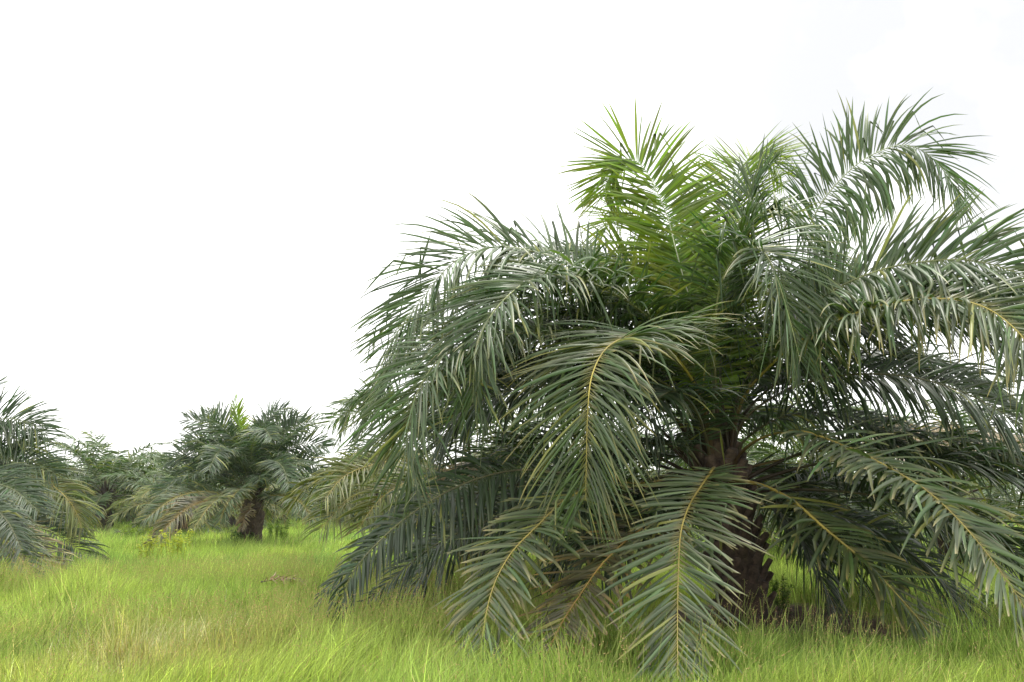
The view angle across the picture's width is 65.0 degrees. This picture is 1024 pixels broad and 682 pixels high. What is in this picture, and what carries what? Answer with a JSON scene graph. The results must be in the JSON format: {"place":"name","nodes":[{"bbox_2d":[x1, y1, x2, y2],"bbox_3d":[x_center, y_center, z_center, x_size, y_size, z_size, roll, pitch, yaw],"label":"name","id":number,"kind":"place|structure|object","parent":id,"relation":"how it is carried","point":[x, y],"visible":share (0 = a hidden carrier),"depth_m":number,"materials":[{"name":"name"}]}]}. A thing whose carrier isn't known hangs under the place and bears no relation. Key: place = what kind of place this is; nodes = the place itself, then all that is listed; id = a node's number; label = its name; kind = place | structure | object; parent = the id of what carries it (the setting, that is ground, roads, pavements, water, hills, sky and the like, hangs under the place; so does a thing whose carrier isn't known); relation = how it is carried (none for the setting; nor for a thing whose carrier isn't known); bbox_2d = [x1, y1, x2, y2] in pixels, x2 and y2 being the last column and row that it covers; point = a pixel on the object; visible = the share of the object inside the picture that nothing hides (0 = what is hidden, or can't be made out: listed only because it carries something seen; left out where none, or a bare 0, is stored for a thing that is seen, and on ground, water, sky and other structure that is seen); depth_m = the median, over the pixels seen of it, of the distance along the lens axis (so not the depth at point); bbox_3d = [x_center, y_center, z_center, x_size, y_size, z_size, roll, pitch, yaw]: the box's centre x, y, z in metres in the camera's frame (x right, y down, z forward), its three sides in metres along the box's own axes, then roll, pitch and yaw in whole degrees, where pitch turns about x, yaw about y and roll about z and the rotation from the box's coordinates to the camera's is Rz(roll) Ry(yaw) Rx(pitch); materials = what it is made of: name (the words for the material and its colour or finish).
{"place":"outdoors","nodes":[
{"label":"outdoors","id":0,"kind":"place"},
{"bbox_2d":[0,0,1023,494],"label":"sky","id":1,"kind":"structure","parent":0,"point":[197,197],"materials":[{"name":"white"}]},
{"bbox_2d":[0,510,1023,681],"bbox_3d":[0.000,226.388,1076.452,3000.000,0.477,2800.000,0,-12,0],"label":"ground","id":2,"kind":"structure","parent":0,"point":[826,615],"depth_m":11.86,"materials":[{"name":"green plant"}]},
{"bbox_2d":[0,439,69,527],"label":"oil palm","id":3,"kind":"object","parent":2,"relation":"on","point":[42,476],"visible":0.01,"depth_m":56.05,"materials":[{"name":"green plant"}]},
{"bbox_2d":[10,461,72,520],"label":"oil palm","id":4,"kind":"object","parent":2,"relation":"on","point":[49,487],"visible":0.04,"depth_m":64.11,"materials":[{"name":"green plant"}]},
{"bbox_2d":[16,460,78,517],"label":"oil palm","id":5,"kind":"object","parent":2,"relation":"on","point":[71,462],"visible":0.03,"depth_m":73.15,"materials":[{"name":"green plant"}]},
{"bbox_2d":[0,371,119,579],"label":"oil palm","id":6,"kind":"object","parent":2,"relation":"on","point":[18,534],"visible":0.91,"depth_m":21.40,"materials":[{"name":"green plant"}]},
{"bbox_2d":[41,457,83,517],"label":"oil palm","id":7,"kind":"object","parent":2,"relation":"on","point":[68,472],"visible":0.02,"depth_m":83.28,"materials":[{"name":"green plant"}]},
{"bbox_2d":[10,429,185,531],"bbox_3d":[-27.326,9.461,54.544,10.830,7.700,11.558,1,-12,-4],"label":"oil palm","id":8,"kind":"object","parent":2,"relation":"on","point":[105,496],"visible":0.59,"depth_m":53.82,"materials":[{"name":"green plant"}]},
{"bbox_2d":[36,441,165,524],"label":"oil palm","id":9,"kind":"object","parent":2,"relation":"on","point":[132,516],"visible":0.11,"depth_m":62.92,"materials":[{"name":"green plant"}]},
{"bbox_2d":[69,451,167,523],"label":"oil palm","id":10,"kind":"object","parent":2,"relation":"on","point":[133,493],"visible":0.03,"depth_m":73.65,"materials":[{"name":"green plant"}]},
{"bbox_2d":[121,524,167,539],"bbox_3d":[-19.543,10.166,42.816,2.328,0.913,1.986,0,-12,0],"label":"bush","id":11,"kind":"object","parent":2,"relation":"on","point":[132,530],"visible":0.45,"depth_m":42.67,"materials":[{"name":"green plant"}]},
{"bbox_2d":[136,530,163,560],"bbox_3d":[-10.530,6.043,23.443,0.827,1.079,0.634,-2,-12,10],"label":"weed","id":12,"kind":"object","parent":2,"relation":"on","point":[150,547],"visible":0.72,"depth_m":23.35,"materials":[{"name":"green plant"}]},
{"bbox_2d":[138,527,195,559],"bbox_3d":[-10.143,6.050,23.593,1.509,1.137,0.730,7,-14,-32],"label":"weed","id":13,"kind":"object","parent":2,"relation":"on","point":[180,542],"visible":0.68,"depth_m":23.75,"materials":[{"name":"green plant"}]},
{"bbox_2d":[97,453,242,536],"bbox_3d":[-19.134,8.759,46.216,8.352,5.806,8.115,-9,-15,35],"label":"oil palm","id":14,"kind":"object","parent":2,"relation":"on","point":[143,496],"visible":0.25,"depth_m":45.00,"materials":[{"name":"green plant"}]},
{"bbox_2d":[116,449,239,524],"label":"oil palm","id":15,"kind":"object","parent":2,"relation":"on","point":[158,482],"visible":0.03,"depth_m":62.32,"materials":[{"name":"green plant"}]},
{"bbox_2d":[149,435,311,529],"bbox_3d":[-19.204,9.682,54.327,11.172,6.884,10.858,-6,-13,27],"label":"oil palm","id":16,"kind":"object","parent":2,"relation":"on","point":[269,514],"visible":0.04,"depth_m":53.56,"materials":[{"name":"green plant"}]},
{"bbox_2d":[229,527,254,543],"bbox_3d":[-11.606,8.426,34.534,1.068,0.811,0.738,-2,-12,10],"label":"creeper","id":17,"kind":"object","parent":2,"relation":"on","point":[237,534],"visible":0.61,"depth_m":34.49,"materials":[{"name":"green plant"}]},
{"bbox_2d":[133,393,353,547],"bbox_3d":[-11.547,5.369,34.417,9.280,6.895,11.136,0,-12,0],"label":"oil palm","id":18,"kind":"object","parent":2,"relation":"on","point":[258,455],"visible":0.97,"depth_m":34.24,"materials":[{"name":"green plant"}]},
{"bbox_2d":[266,518,289,542],"bbox_3d":[-10.755,8.711,36.964,1.115,1.136,0.769,6,-13,-27],"label":"bush","id":19,"kind":"object","parent":2,"relation":"on","point":[277,527],"visible":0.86,"depth_m":36.93,"materials":[{"name":"green plant"}]},
{"bbox_2d":[233,462,334,525],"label":"oil palm","id":20,"kind":"object","parent":2,"relation":"on","point":[293,510],"visible":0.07,"depth_m":71.38,"materials":[{"name":"green plant"}]},
{"bbox_2d":[261,572,319,585],"bbox_3d":[-4.030,4.450,14.786,1.092,0.404,0.812,0,-12,0],"label":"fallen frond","id":21,"kind":"object","parent":2,"relation":"on","point":[273,576],"visible":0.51,"depth_m":14.65,"materials":[{"name":"brown plant"}]},
{"bbox_2d":[271,470,312,520],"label":"oil palm","id":22,"kind":"object","parent":2,"relation":"on","point":[291,509],"depth_m":85.49,"materials":[{"name":"green plant"}]},
{"bbox_2d":[298,461,376,523],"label":"oil palm","id":23,"kind":"object","parent":2,"relation":"on","point":[324,517],"visible":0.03,"depth_m":72.72,"materials":[{"name":"green plant"}]},
{"bbox_2d":[306,463,416,528],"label":"oil palm","id":24,"kind":"object","parent":2,"relation":"on","point":[342,519],"visible":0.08,"depth_m":54.83,"materials":[{"name":"green plant"}]},
{"bbox_2d":[325,479,397,525],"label":"oil palm","id":25,"kind":"object","parent":2,"relation":"on","point":[353,504],"visible":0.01,"depth_m":60.95,"materials":[{"name":"green plant"}]},
{"bbox_2d":[273,345,653,588],"bbox_3d":[-0.874,2.617,17.333,8.188,5.875,10.428,0,-12,0],"label":"oil palm","id":26,"kind":"object","parent":2,"relation":"on","point":[346,472],"visible":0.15,"depth_m":14.98,"materials":[{"name":"green plant"}]},
{"bbox_2d":[444,434,557,519],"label":"oil palm","id":27,"kind":"object","parent":2,"relation":"on","point":[504,476],"depth_m":55.81,"materials":[{"name":"green plant"}]},
{"bbox_2d":[0,548,1023,681],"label":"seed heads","id":28,"kind":"object","parent":2,"relation":"on","point":[323,601],"visible":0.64,"depth_m":8.99,"materials":[{"name":"plant"}]},
{"bbox_2d":[536,409,707,551],"bbox_3d":[3.841,4.781,27.475,7.538,5.622,7.712,-3,-12,13],"label":"oil palm","id":29,"kind":"object","parent":2,"relation":"on","point":[628,474],"visible":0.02,"depth_m":26.68,"materials":[{"name":"green plant"}]},
{"bbox_2d":[309,86,1023,681],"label":"oil palm","id":30,"kind":"object","parent":2,"relation":"on","point":[697,346],"visible":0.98,"depth_m":10.15,"materials":[{"name":"green plant"}]},
{"bbox_2d":[572,390,879,569],"bbox_3d":[6.024,3.995,22.524,8.429,5.230,8.175,-9,-15,37],"label":"oil palm","id":31,"kind":"object","parent":2,"relation":"on","point":[699,549],"visible":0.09,"depth_m":21.70,"materials":[{"name":"green plant"}]},
{"bbox_2d":[598,603,950,646],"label":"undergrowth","id":32,"kind":"object","parent":2,"relation":"on","point":[800,614],"visible":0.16,"depth_m":11.35,"materials":[{"name":"plant"}]},
{"bbox_2d":[768,574,795,612],"bbox_3d":[4.091,3.956,12.499,0.574,0.627,0.622,-7,-14,29],"label":"bush","id":33,"kind":"object","parent":2,"relation":"on","point":[785,594],"visible":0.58,"depth_m":12.49,"materials":[{"name":"green plant"}]},
{"bbox_2d":[746,429,850,522],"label":"oil palm","id":34,"kind":"object","parent":2,"relation":"on","point":[756,460],"depth_m":54.01,"materials":[{"name":"green plant"}]},
{"bbox_2d":[748,401,941,550],"bbox_3d":[11.528,5.180,29.563,7.956,5.788,8.613,0,-12,0],"label":"oil palm","id":35,"kind":"object","parent":2,"relation":"on","point":[792,459],"visible":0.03,"depth_m":29.40,"materials":[{"name":"green plant"}]},
{"bbox_2d":[784,365,1023,576],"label":"oil palm","id":36,"kind":"object","parent":2,"relation":"on","point":[966,420],"visible":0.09,"depth_m":19.33,"materials":[{"name":"green plant"}]},
{"bbox_2d":[853,467,986,523],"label":"oil palm","id":37,"kind":"object","parent":2,"relation":"on","point":[941,477],"visible":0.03,"depth_m":61.74,"materials":[{"name":"green plant"}]},
{"bbox_2d":[867,581,1022,615],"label":"bush","id":38,"kind":"object","parent":2,"relation":"on","point":[973,599],"visible":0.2,"depth_m":11.88,"materials":[{"name":"green plant"}]},
{"bbox_2d":[965,476,1023,520],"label":"oil palm","id":39,"kind":"object","parent":2,"relation":"on","point":[1008,490],"visible":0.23,"depth_m":72.42,"materials":[{"name":"green plant"}]},
{"bbox_2d":[978,473,1023,510],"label":"oil palm","id":40,"kind":"object","parent":2,"relation":"on","point":[1003,492],"visible":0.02,"depth_m":94.90,"materials":[{"name":"green plant"}]}
]}

